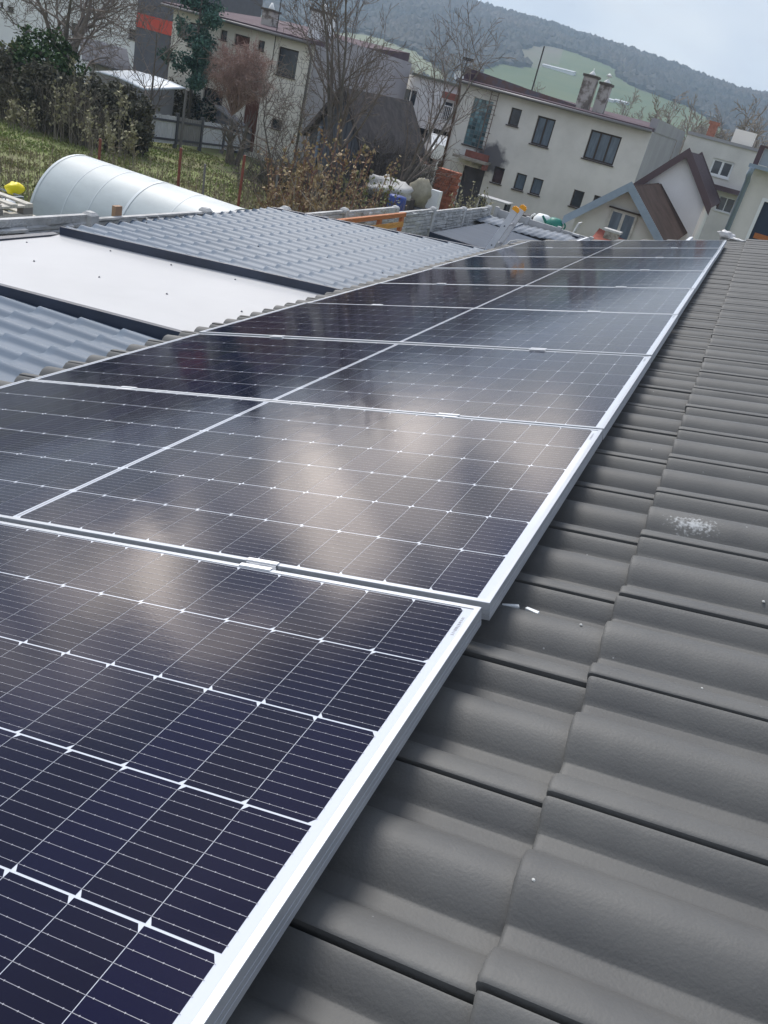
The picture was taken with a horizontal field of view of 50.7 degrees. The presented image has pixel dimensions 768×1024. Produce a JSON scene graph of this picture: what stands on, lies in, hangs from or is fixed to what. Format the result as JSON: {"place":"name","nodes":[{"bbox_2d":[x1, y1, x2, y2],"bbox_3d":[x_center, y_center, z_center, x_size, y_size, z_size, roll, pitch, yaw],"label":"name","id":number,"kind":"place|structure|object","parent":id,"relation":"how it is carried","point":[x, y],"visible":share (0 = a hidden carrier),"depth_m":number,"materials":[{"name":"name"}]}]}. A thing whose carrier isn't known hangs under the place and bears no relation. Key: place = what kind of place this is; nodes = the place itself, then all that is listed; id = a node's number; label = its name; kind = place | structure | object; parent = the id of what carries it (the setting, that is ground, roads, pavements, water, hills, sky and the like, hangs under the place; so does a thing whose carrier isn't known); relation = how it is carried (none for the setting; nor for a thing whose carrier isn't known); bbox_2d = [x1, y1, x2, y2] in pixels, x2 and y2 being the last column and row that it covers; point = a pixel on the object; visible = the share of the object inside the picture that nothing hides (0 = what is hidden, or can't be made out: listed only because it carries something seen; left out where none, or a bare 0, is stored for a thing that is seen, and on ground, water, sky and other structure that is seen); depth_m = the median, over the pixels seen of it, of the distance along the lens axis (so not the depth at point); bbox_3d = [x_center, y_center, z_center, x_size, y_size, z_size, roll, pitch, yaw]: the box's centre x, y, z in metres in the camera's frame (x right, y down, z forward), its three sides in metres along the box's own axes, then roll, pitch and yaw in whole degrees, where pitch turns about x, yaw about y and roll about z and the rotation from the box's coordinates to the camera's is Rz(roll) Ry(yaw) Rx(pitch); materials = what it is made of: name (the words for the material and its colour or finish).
{"place":"outdoors","nodes":[
{"label":"outdoors","id":0,"kind":"place"},
{"bbox_2d":[0,11,324,216],"bbox_3d":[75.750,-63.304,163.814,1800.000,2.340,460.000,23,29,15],"label":"ground","id":1,"kind":"structure","parent":0,"point":[211,151],"depth_m":28.54,"materials":[{"name":"green plant"}]},
{"bbox_2d":[0,181,24,217],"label":"water tank","id":2,"kind":"object","parent":1,"relation":"on","point":[14,188],"visible":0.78,"depth_m":11.44,"materials":[{"name":"plastic"}]},
{"bbox_2d":[0,98,25,129],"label":"thin shrub","id":3,"kind":"object","parent":1,"relation":"on","point":[12,112],"visible":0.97,"depth_m":27.80,"materials":[{"name":"green plant"}]},
{"bbox_2d":[0,44,31,115],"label":"hedge bush","id":4,"kind":"object","parent":1,"relation":"on","point":[4,59],"visible":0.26,"depth_m":29.25,"materials":[{"name":"green plant"}]},
{"bbox_2d":[1,203,34,217],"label":"wooden pallet","id":5,"kind":"object","parent":1,"relation":"on","point":[11,209],"visible":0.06,"depth_m":9.85,"materials":[{"name":"grey"}]},
{"bbox_2d":[0,192,32,217],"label":"wooden pallet","id":6,"kind":"object","parent":5,"relation":"on","point":[24,208],"visible":1,"depth_m":9.63,"materials":[{"name":"grey"}]},
{"bbox_2d":[14,100,44,133],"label":"thin shrub","id":7,"kind":"object","parent":1,"relation":"on","point":[32,121],"visible":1,"depth_m":27.90,"materials":[{"name":"green plant"}]},
{"bbox_2d":[0,51,79,130],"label":"hedge bush","id":8,"kind":"object","parent":1,"relation":"on","point":[29,69],"visible":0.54,"depth_m":28.69,"materials":[{"name":"green plant"}]},
{"bbox_2d":[8,21,91,124],"bbox_3d":[-12.606,-16.220,30.174,3.515,3.572,2.682,23,29,15],"label":"hedge bush","id":9,"kind":"object","parent":1,"relation":"on","point":[56,54],"visible":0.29,"depth_m":29.73,"materials":[{"name":"green plant"}]},
{"bbox_2d":[44,77,73,141],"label":"thin shrub","id":10,"kind":"object","parent":1,"relation":"on","point":[58,105],"visible":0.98,"depth_m":27.73,"materials":[{"name":"green plant"}]},
{"bbox_2d":[0,0,137,84],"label":"pale block","id":11,"kind":"structure","parent":1,"relation":"on","point":[7,34],"depth_m":54.14,"materials":[{"name":"grey"}]},
{"bbox_2d":[0,0,151,92],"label":"bare tree","id":12,"kind":"object","parent":1,"relation":"on","point":[76,38],"visible":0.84,"depth_m":30.24,"materials":[{"name":"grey plant"}]},
{"bbox_2d":[62,56,95,144],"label":"thin shrub","id":13,"kind":"object","parent":1,"relation":"on","point":[70,97],"visible":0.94,"depth_m":27.76,"materials":[{"name":"green plant"}]},
{"bbox_2d":[0,62,161,155],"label":"brush","id":14,"kind":"object","parent":1,"relation":"on","point":[85,143],"visible":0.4,"depth_m":28.72,"materials":[{"name":"plant"}]},
{"bbox_2d":[45,72,125,141],"bbox_3d":[-10.745,-14.665,29.490,2.658,2.384,2.853,-15,40,-44],"label":"hedge bush","id":15,"kind":"object","parent":1,"relation":"on","point":[88,86],"visible":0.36,"depth_m":28.86,"materials":[{"name":"green plant"}]},
{"bbox_2d":[76,106,109,155],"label":"thin shrub","id":16,"kind":"object","parent":1,"relation":"on","point":[88,121],"visible":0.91,"depth_m":26.48,"materials":[{"name":"green plant"}]},
{"bbox_2d":[0,0,187,71],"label":"bare tree","id":17,"kind":"object","parent":1,"relation":"on","point":[47,17],"visible":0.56,"depth_m":35.27,"materials":[{"name":"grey plant"}]},
{"bbox_2d":[93,123,125,165],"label":"thin shrub","id":18,"kind":"object","parent":1,"relation":"on","point":[108,135],"visible":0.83,"depth_m":26.16,"materials":[{"name":"green plant"}]},
{"bbox_2d":[103,83,131,156],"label":"thin shrub","id":19,"kind":"object","parent":1,"relation":"on","point":[121,100],"visible":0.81,"depth_m":27.79,"materials":[{"name":"green plant"}]},
{"bbox_2d":[85,78,159,152],"bbox_3d":[-9.703,-14.484,29.610,2.908,2.516,2.650,23,29,15],"label":"hedge bush","id":20,"kind":"object","parent":1,"relation":"on","point":[147,112],"visible":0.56,"depth_m":29.17,"materials":[{"name":"green plant"}]},
{"bbox_2d":[80,36,174,127],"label":"outbuilding","id":21,"kind":"structure","parent":1,"relation":"on","point":[167,109],"depth_m":39.09,"materials":[{"name":"grey"}]},
{"bbox_2d":[117,112,143,166],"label":"thin shrub","id":22,"kind":"object","parent":1,"relation":"on","point":[129,144],"visible":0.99,"depth_m":26.91,"materials":[{"name":"green plant"}]},
{"bbox_2d":[30,154,244,216],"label":"polytunnel","id":23,"kind":"structure","parent":1,"relation":"on","point":[75,184],"depth_m":11.41,"materials":[{"name":"grey"}]},
{"bbox_2d":[92,70,187,150],"bbox_3d":[-10.962,-17.633,35.418,4.496,2.907,1.750,28,30,23],"label":"white carport","id":24,"kind":"object","parent":1,"relation":"on","point":[166,85],"visible":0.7,"depth_m":34.80,"materials":[{"name":"silver metal"}]},
{"bbox_2d":[112,0,197,152],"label":"bare tree","id":25,"kind":"object","parent":1,"relation":"on","point":[153,74],"visible":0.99,"depth_m":30.40,"materials":[{"name":"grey plant"}]},
{"bbox_2d":[169,76,202,120],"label":"hedge bush","id":26,"kind":"object","parent":1,"relation":"on","point":[177,107],"visible":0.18,"depth_m":41.90,"materials":[{"name":"green plant"}]},
{"bbox_2d":[156,0,228,118],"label":"pine tree","id":27,"kind":"object","parent":1,"relation":"on","point":[201,38],"visible":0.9,"depth_m":38.46,"materials":[{"name":"green plant"}]},
{"bbox_2d":[133,0,262,78],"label":"grey block","id":28,"kind":"structure","parent":1,"relation":"on","point":[248,7],"depth_m":51.23,"materials":[{"name":"red"}]},
{"bbox_2d":[149,113,251,155],"bbox_3d":[-7.475,-18.519,40.335,0.138,2.192,14.420,21,28,12],"label":"board fence","id":29,"kind":"object","parent":1,"relation":"on","point":[193,132],"visible":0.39,"depth_m":36.92,"materials":[{"name":"grey"}]},
{"bbox_2d":[191,85,217,122],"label":"hedge bush","id":30,"kind":"object","parent":1,"relation":"on","point":[198,109],"visible":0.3,"depth_m":41.85,"materials":[{"name":"green plant"}]},
{"bbox_2d":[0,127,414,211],"bbox_3d":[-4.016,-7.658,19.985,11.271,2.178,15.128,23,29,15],"label":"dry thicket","id":31,"kind":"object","parent":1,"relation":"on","point":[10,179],"visible":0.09,"depth_m":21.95,"materials":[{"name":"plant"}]},
{"bbox_2d":[197,30,278,166],"bbox_3d":[-6.340,-17.725,34.788,3.701,5.462,3.097,23,29,15],"label":"bushy tree","id":32,"kind":"object","parent":1,"relation":"on","point":[240,75],"visible":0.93,"depth_m":34.16,"materials":[{"name":"brown plant"}]},
{"bbox_2d":[0,207,484,382],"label":"lean to","id":33,"kind":"object","parent":1,"relation":"on","point":[81,293],"visible":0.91,"depth_m":6.91,"materials":[{"name":"grey metal"}]},
{"bbox_2d":[0,205,491,236],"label":"concrete fence","id":34,"kind":"object","parent":1,"relation":"on","point":[423,222],"visible":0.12,"depth_m":13.50,"materials":[{"name":"concrete"}]},
{"bbox_2d":[201,31,336,205],"bbox_3d":[-3.206,-12.322,25.808,5.164,5.228,4.070,23,29,15],"label":"bare tree","id":35,"kind":"object","parent":1,"relation":"on","point":[282,125],"visible":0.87,"depth_m":25.65,"materials":[{"name":"brown plant"}]},
{"bbox_2d":[247,159,290,208],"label":"leafy shrub","id":36,"kind":"object","parent":1,"relation":"on","point":[270,193],"visible":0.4,"depth_m":17.32,"materials":[{"name":"brown plant"}]},
{"bbox_2d":[256,135,299,207],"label":"leafy shrub","id":37,"kind":"object","parent":1,"relation":"on","point":[271,167],"visible":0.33,"depth_m":17.64,"materials":[{"name":"brown plant"}]},
{"bbox_2d":[161,0,411,169],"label":"cream house","id":38,"kind":"structure","parent":1,"relation":"on","point":[266,30],"depth_m":40.72,"materials":[{"name":"beige paint"}]},
{"bbox_2d":[243,95,259,151],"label":"door","id":39,"kind":"structure","parent":38,"relation":"in","point":[255,107],"depth_m":41.29,"materials":[{"name":"brown"}]},
{"bbox_2d":[274,46,298,79],"bbox_3d":[-4.727,-21.910,39.561,1.236,1.257,0.220,23,29,15],"label":"window","id":40,"kind":"structure","parent":38,"relation":"in","point":[290,53],"depth_m":39.59,"materials":[{"name":"grey"}]},
{"bbox_2d":[272,169,301,210],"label":"leafy shrub","id":41,"kind":"object","parent":1,"relation":"on","point":[291,189],"visible":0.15,"depth_m":14.96,"materials":[{"name":"brown plant"}]},
{"bbox_2d":[273,127,329,212],"bbox_3d":[-1.723,-5.780,15.668,1.003,3.123,0.809,7,29,-14],"label":"leafy shrub","id":42,"kind":"object","parent":1,"relation":"on","point":[305,168],"visible":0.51,"depth_m":15.38,"materials":[{"name":"brown plant"}]},
{"bbox_2d":[272,130,330,211],"bbox_3d":[-1.741,-6.008,16.224,1.044,3.025,0.968,12,28,-6],"label":"leafy shrub","id":43,"kind":"object","parent":1,"relation":"on","point":[304,142],"visible":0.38,"depth_m":15.88,"materials":[{"name":"brown plant"}]},
{"bbox_2d":[228,146,402,210],"bbox_3d":[-1.988,-11.746,29.120,6.664,2.002,4.966,23,29,15],"label":"brush","id":44,"kind":"object","parent":1,"relation":"on","point":[261,176],"visible":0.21,"depth_m":28.48,"materials":[{"name":"plant"}]},
{"bbox_2d":[295,152,359,212],"bbox_3d":[-1.265,-5.167,14.992,1.028,2.878,0.968,33,33,31],"label":"leafy shrub","id":45,"kind":"object","parent":1,"relation":"on","point":[314,198],"visible":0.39,"depth_m":14.60,"materials":[{"name":"brown plant"}]},
{"bbox_2d":[299,137,359,211],"bbox_3d":[-1.048,-5.591,15.710,1.375,3.087,0.855,5,29,-18],"label":"leafy shrub","id":46,"kind":"object","parent":1,"relation":"on","point":[345,159],"visible":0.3,"depth_m":15.23,"materials":[{"name":"brown plant"}]},
{"bbox_2d":[304,119,375,211],"bbox_3d":[-1.115,-5.508,15.151,1.110,3.388,1.142,-11,38,-40],"label":"leafy shrub","id":47,"kind":"object","parent":1,"relation":"on","point":[353,178],"visible":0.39,"depth_m":14.81,"materials":[{"name":"brown plant"}]},
{"bbox_2d":[251,0,429,206],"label":"bare tree","id":48,"kind":"object","parent":1,"relation":"on","point":[330,93],"visible":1,"depth_m":27.30,"materials":[{"name":"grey plant"}]},
{"bbox_2d":[337,169,380,209],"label":"leafy shrub","id":49,"kind":"object","parent":1,"relation":"on","point":[364,194],"visible":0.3,"depth_m":19.62,"materials":[{"name":"brown plant"}]},
{"bbox_2d":[302,88,425,182],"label":"wooden shed","id":50,"kind":"structure","parent":1,"relation":"on","point":[391,111],"depth_m":32.42,"materials":[{"name":"grey wood"}]},
{"bbox_2d":[338,212,406,231],"bbox_3d":[-0.718,-3.795,13.474,0.090,2.133,4.368,23,29,15],"label":"timber frame","id":51,"kind":"object","parent":1,"relation":"on","point":[398,225],"visible":0.32,"depth_m":13.98,"materials":[{"name":"wood"}]},
{"bbox_2d":[346,145,400,209],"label":"leafy shrub","id":52,"kind":"object","parent":1,"relation":"on","point":[350,192],"visible":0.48,"depth_m":17.69,"materials":[{"name":"brown plant"}]},
{"bbox_2d":[352,163,401,209],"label":"leafy shrub","id":53,"kind":"object","parent":1,"relation":"on","point":[387,193],"visible":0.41,"depth_m":19.83,"materials":[{"name":"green plant"}]},
{"bbox_2d":[0,239,767,1023],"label":"tiled roof building","id":54,"kind":"structure","parent":1,"relation":"on","point":[600,775],"depth_m":1.14,"materials":[{"name":"tile"}]},
{"bbox_2d":[577,237,588,240],"bbox_3d":[0.391,-1.624,5.983,0.049,0.047,11.670,23,29,15],"label":"mounting rail","id":55,"kind":"object","parent":54,"relation":"attached to","point":[585,239],"visible":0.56,"depth_m":10.69,"materials":[{"name":"silver metal"}]},
{"bbox_2d":[307,283,694,318],"bbox_3d":[0.764,-1.387,5.269,2.278,0.035,1.134,8,24,23],"label":"solar panel","id":56,"kind":"object","parent":55,"relation":"on","point":[631,300],"visible":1,"depth_m":5.18,"materials":[{"name":"grey"}]},
{"bbox_2d":[380,268,706,293],"bbox_3d":[1.230,-1.793,6.244,2.278,0.035,1.134,8,24,23],"label":"solar panel","id":57,"kind":"object","parent":55,"relation":"on","point":[615,278],"visible":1,"depth_m":6.17,"materials":[{"name":"grey"}]},
{"bbox_2d":[432,256,714,274],"bbox_3d":[1.694,-2.203,7.218,2.278,0.038,1.134,8,24,23],"label":"solar panel","id":58,"kind":"object","parent":55,"relation":"on","point":[615,263],"visible":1,"depth_m":7.13,"materials":[{"name":"grey"}]},
{"bbox_2d":[506,240,726,250],"bbox_3d":[2.623,-3.014,9.169,2.278,0.035,1.134,8,24,23],"label":"solar panel","id":59,"kind":"object","parent":55,"relation":"on","point":[643,244],"visible":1,"depth_m":9.12,"materials":[{"name":"grey"}]},
{"bbox_3d":[1.599,-1.458,5.477,0.049,0.047,11.670,23,29,15],"label":"mounting rail","id":60,"kind":"object","parent":54,"relation":"attached to","visible":0},
{"bbox_2d":[0,521,481,1023],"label":"solar panel","id":61,"kind":"object","parent":60,"relation":"on","point":[198,755],"visible":1,"depth_m":1.07,"materials":[{"name":"grey"}]},
{"bbox_2d":[239,557,279,570],"bbox_3d":[-0.245,0.117,1.597,0.070,0.034,0.038,8,24,23],"label":"panel clamp","id":62,"kind":"object","parent":60,"relation":"attached to","point":[253,564],"visible":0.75,"depth_m":1.59,"materials":[{"name":"silver metal"}]},
{"bbox_2d":[0,380,602,619],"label":"solar panel","id":63,"kind":"object","parent":60,"relation":"on","point":[461,510],"visible":1,"depth_m":2.04,"materials":[{"name":"grey"}]},
{"bbox_2d":[29,333,650,439],"bbox_3d":[-0.163,-0.573,3.319,2.278,0.035,1.134,8,24,23],"label":"solar panel","id":64,"kind":"object","parent":60,"relation":"on","point":[583,390],"visible":1,"depth_m":3.17,"materials":[{"name":"grey"}]},
{"bbox_2d":[199,303,677,362],"bbox_3d":[0.302,-0.983,4.292,2.278,0.035,1.134,8,24,23],"label":"solar panel","id":65,"kind":"object","parent":60,"relation":"on","point":[637,334],"visible":1,"depth_m":4.16,"materials":[{"name":"grey"}]},
{"bbox_2d":[475,248,721,260],"bbox_3d":[2.160,-2.608,8.193,2.278,0.036,1.134,8,24,23],"label":"solar panel","id":66,"kind":"object","parent":60,"relation":"on","point":[629,252],"visible":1,"depth_m":8.13,"materials":[{"name":"grey"}]},
{"bbox_2d":[357,186,414,210],"bbox_3d":[-0.031,-10.739,28.915,1.800,1.220,1.000,23,29,15],"label":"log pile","id":67,"kind":"object","parent":1,"relation":"on","point":[410,205],"visible":0.07,"depth_m":28.49,"materials":[{"name":"wood"}]},
{"bbox_2d":[367,174,413,200],"bbox_3d":[0.125,-11.354,28.565,1.652,0.997,1.650,3,30,-21],"label":"tarp covered heap","id":68,"kind":"object","parent":67,"relation":"on","point":[406,189],"visible":0.41,"depth_m":28.16,"materials":[{"name":"plastic"}]},
{"bbox_2d":[334,129,457,198],"bbox_3d":[0.192,-13.784,33.096,4.293,3.277,7.067,23,29,15],"label":"brush","id":69,"kind":"object","parent":1,"relation":"on","point":[378,168],"visible":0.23,"depth_m":31.49,"materials":[{"name":"plant"}]},
{"bbox_2d":[416,158,440,186],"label":"shrub","id":70,"kind":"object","parent":1,"relation":"on","point":[430,169],"depth_m":44.20,"materials":[{"name":"plant"}]},
{"bbox_2d":[421,133,446,163],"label":"parked car","id":71,"kind":"object","parent":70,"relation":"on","point":[431,140],"visible":0.12,"depth_m":44.81,"materials":[{"name":"white"}]},
{"bbox_2d":[404,72,458,138],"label":"house","id":72,"kind":"structure","parent":1,"relation":"on","point":[420,106],"depth_m":49.12,"materials":[{"name":"white"}]},
{"bbox_2d":[433,167,462,209],"bbox_3d":[2.711,-14.473,36.989,1.095,2.150,0.519,23,29,15],"label":"brick stack","id":73,"kind":"object","parent":1,"relation":"on","point":[446,201],"visible":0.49,"depth_m":36.60,"materials":[{"name":"brick"}]},
{"bbox_2d":[397,0,517,183],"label":"bare tree","id":74,"kind":"object","parent":1,"relation":"on","point":[426,155],"visible":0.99,"depth_m":28.62,"materials":[{"name":"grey plant"}]},
{"bbox_2d":[428,223,541,247],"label":"flat roof shed","id":75,"kind":"structure","parent":1,"relation":"on","point":[480,235],"depth_m":18.15,"materials":[{"name":"grey"}]},
{"bbox_2d":[485,205,526,249],"bbox_3d":[0.926,-2.772,11.114,1.149,3.058,0.456,23,29,15],"label":"ladder","id":76,"kind":"object","parent":1,"relation":"on","point":[509,223],"visible":0.31,"depth_m":10.35,"materials":[{"name":"metal"}]},
{"bbox_2d":[477,215,589,240],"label":"corrugated roof","id":77,"kind":"structure","parent":1,"relation":"on","point":[521,228],"depth_m":20.56,"materials":[{"name":"grey"}]},
{"bbox_2d":[490,206,593,240],"bbox_3d":[3.905,-6.585,21.569,2.709,2.278,0.130,23,29,15],"label":"concrete fence","id":78,"kind":"object","parent":1,"relation":"on","point":[526,220],"visible":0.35,"depth_m":21.14,"materials":[{"name":"concrete"}]},
{"bbox_2d":[440,46,685,231],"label":"flat roofed house","id":79,"kind":"structure","parent":1,"relation":"on","point":[532,151],"depth_m":38.32,"materials":[{"name":"white paint"}]},
{"bbox_2d":[454,165,484,207],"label":"door","id":80,"kind":"structure","parent":79,"relation":"in","point":[471,174],"depth_m":40.08,"materials":[{"name":"silver metal"}]},
{"bbox_2d":[461,97,493,149],"bbox_3d":[4.513,-18.621,38.867,1.100,2.113,0.170,23,29,15],"label":"window","id":81,"kind":"structure","parent":79,"relation":"in","point":[474,128],"depth_m":38.94,"materials":[{"name":"grey"}]},
{"bbox_2d":[506,108,521,127],"bbox_3d":[6.158,-18.556,38.140,0.632,0.787,0.220,23,29,15],"label":"window","id":82,"kind":"structure","parent":79,"relation":"in","point":[515,115],"depth_m":38.20,"materials":[{"name":"grey"}]},
{"bbox_2d":[529,116,555,148],"bbox_3d":[7.433,-17.746,37.870,0.984,1.264,0.220,23,29,15],"label":"window","id":83,"kind":"structure","parent":79,"relation":"in","point":[544,127],"depth_m":37.94,"materials":[{"name":"grey"}]},
{"bbox_2d":[568,190,584,208],"bbox_3d":[9.122,-14.775,38.305,0.632,0.790,0.220,23,29,15],"label":"window","id":84,"kind":"structure","parent":79,"relation":"in","point":[577,198],"depth_m":38.37,"materials":[{"name":"grey"}]},
{"bbox_2d":[581,130,621,166],"bbox_3d":[9.983,-16.658,37.109,1.558,1.273,0.220,23,29,15],"label":"window","id":85,"kind":"structure","parent":79,"relation":"in","point":[602,147],"depth_m":37.17,"materials":[{"name":"grey"}]},
{"bbox_2d":[562,182,686,240],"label":"house","id":86,"kind":"structure","parent":1,"relation":"on","point":[630,211],"depth_m":23.52,"materials":[{"name":"paint"}]},
{"bbox_2d":[605,208,637,239],"bbox_3d":[6.854,-8.314,23.523,0.791,0.788,0.054,23,29,15],"label":"window","id":87,"kind":"structure","parent":86,"relation":"in","point":[619,220],"depth_m":23.47,"materials":[{"name":"white glass"}]},
{"bbox_2d":[613,88,641,117],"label":"valley tree","id":88,"kind":"object","parent":1,"relation":"on","point":[624,105],"visible":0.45,"depth_m":153.56,"materials":[{"name":"grey plant"}]},
{"bbox_2d":[652,90,689,160],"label":"valley tree","id":89,"kind":"object","parent":1,"relation":"on","point":[673,107],"visible":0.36,"depth_m":103.53,"materials":[{"name":"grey plant"}]},
{"bbox_2d":[633,148,720,239],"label":"white gabled house","id":90,"kind":"structure","parent":1,"relation":"on","point":[684,179],"depth_m":28.70,"materials":[{"name":"paint"}]},
{"bbox_2d":[670,95,726,157],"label":"valley tree","id":91,"kind":"object","parent":1,"relation":"on","point":[698,126],"visible":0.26,"depth_m":82.32,"materials":[{"name":"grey plant"}]},
{"bbox_2d":[680,120,765,239],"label":"white windowed house","id":92,"kind":"structure","parent":1,"relation":"on","point":[738,152],"depth_m":47.95,"materials":[{"name":"white"}]},
{"bbox_2d":[709,158,734,179],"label":"window","id":93,"kind":"structure","parent":92,"relation":"in","point":[720,168],"depth_m":47.95,"materials":[{"name":"white"}]},
{"bbox_2d":[713,195,735,214],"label":"window","id":94,"kind":"structure","parent":92,"relation":"in","point":[726,205],"depth_m":48.51,"materials":[{"name":"white"}]},
{"bbox_2d":[716,94,767,177],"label":"valley tree","id":95,"kind":"object","parent":1,"relation":"on","point":[752,123],"visible":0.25,"depth_m":81.19,"materials":[{"name":"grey plant"}]},
{"bbox_3d":[1.246,-10.604,29.605,1.500,1.018,0.900,23,29,15],"label":"crate","id":96,"kind":"object","parent":1,"relation":"on","visible":0},
{"bbox_2d":[409,178,432,208],"bbox_3d":[1.281,-11.414,29.151,0.974,1.183,0.837,23,29,15],"label":"sack","id":97,"kind":"object","parent":96,"relation":"on","point":[421,194],"visible":0.63,"depth_m":28.83,"materials":[{"name":"plastic"}]},
{"bbox_2d":[425,189,442,209],"bbox_3d":[1.742,-11.235,29.106,0.530,0.650,0.300,23,29,15],"label":"canister","id":98,"kind":"object","parent":96,"relation":"on","point":[434,200],"visible":0.64,"depth_m":28.97,"materials":[{"name":"white"}]},
{"bbox_2d":[214,105,244,152],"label":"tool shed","id":99,"kind":"structure","parent":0,"point":[218,113],"depth_m":41.13,"materials":[{"name":"wood"}]},
{"bbox_2d":[261,15,725,141],"bbox_3d":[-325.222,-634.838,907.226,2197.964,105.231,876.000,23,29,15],"label":"hill","id":100,"kind":"structure","parent":0,"point":[560,85],"depth_m":600.74,"materials":[{"name":"plant"}]},
{"bbox_2d":[261,0,767,147],"bbox_3d":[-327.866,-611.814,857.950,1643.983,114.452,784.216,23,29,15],"label":"forest","id":101,"kind":"object","parent":100,"relation":"on","point":[411,23],"visible":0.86,"depth_m":707.34,"materials":[{"name":"plant"}]},
{"bbox_2d":[477,0,767,91],"label":"sky","id":102,"kind":"structure","parent":0,"point":[727,40],"materials":[{"name":"white"}]},
{"bbox_2d":[723,145,767,240],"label":"building","id":103,"kind":"structure","parent":0,"point":[748,218],"depth_m":23.43,"materials":[{"name":"white"}]},
{"bbox_2d":[749,202,767,239],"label":"window","id":104,"kind":"structure","parent":103,"relation":"in","point":[760,229],"depth_m":23.60,"materials":[{"name":"blue"}]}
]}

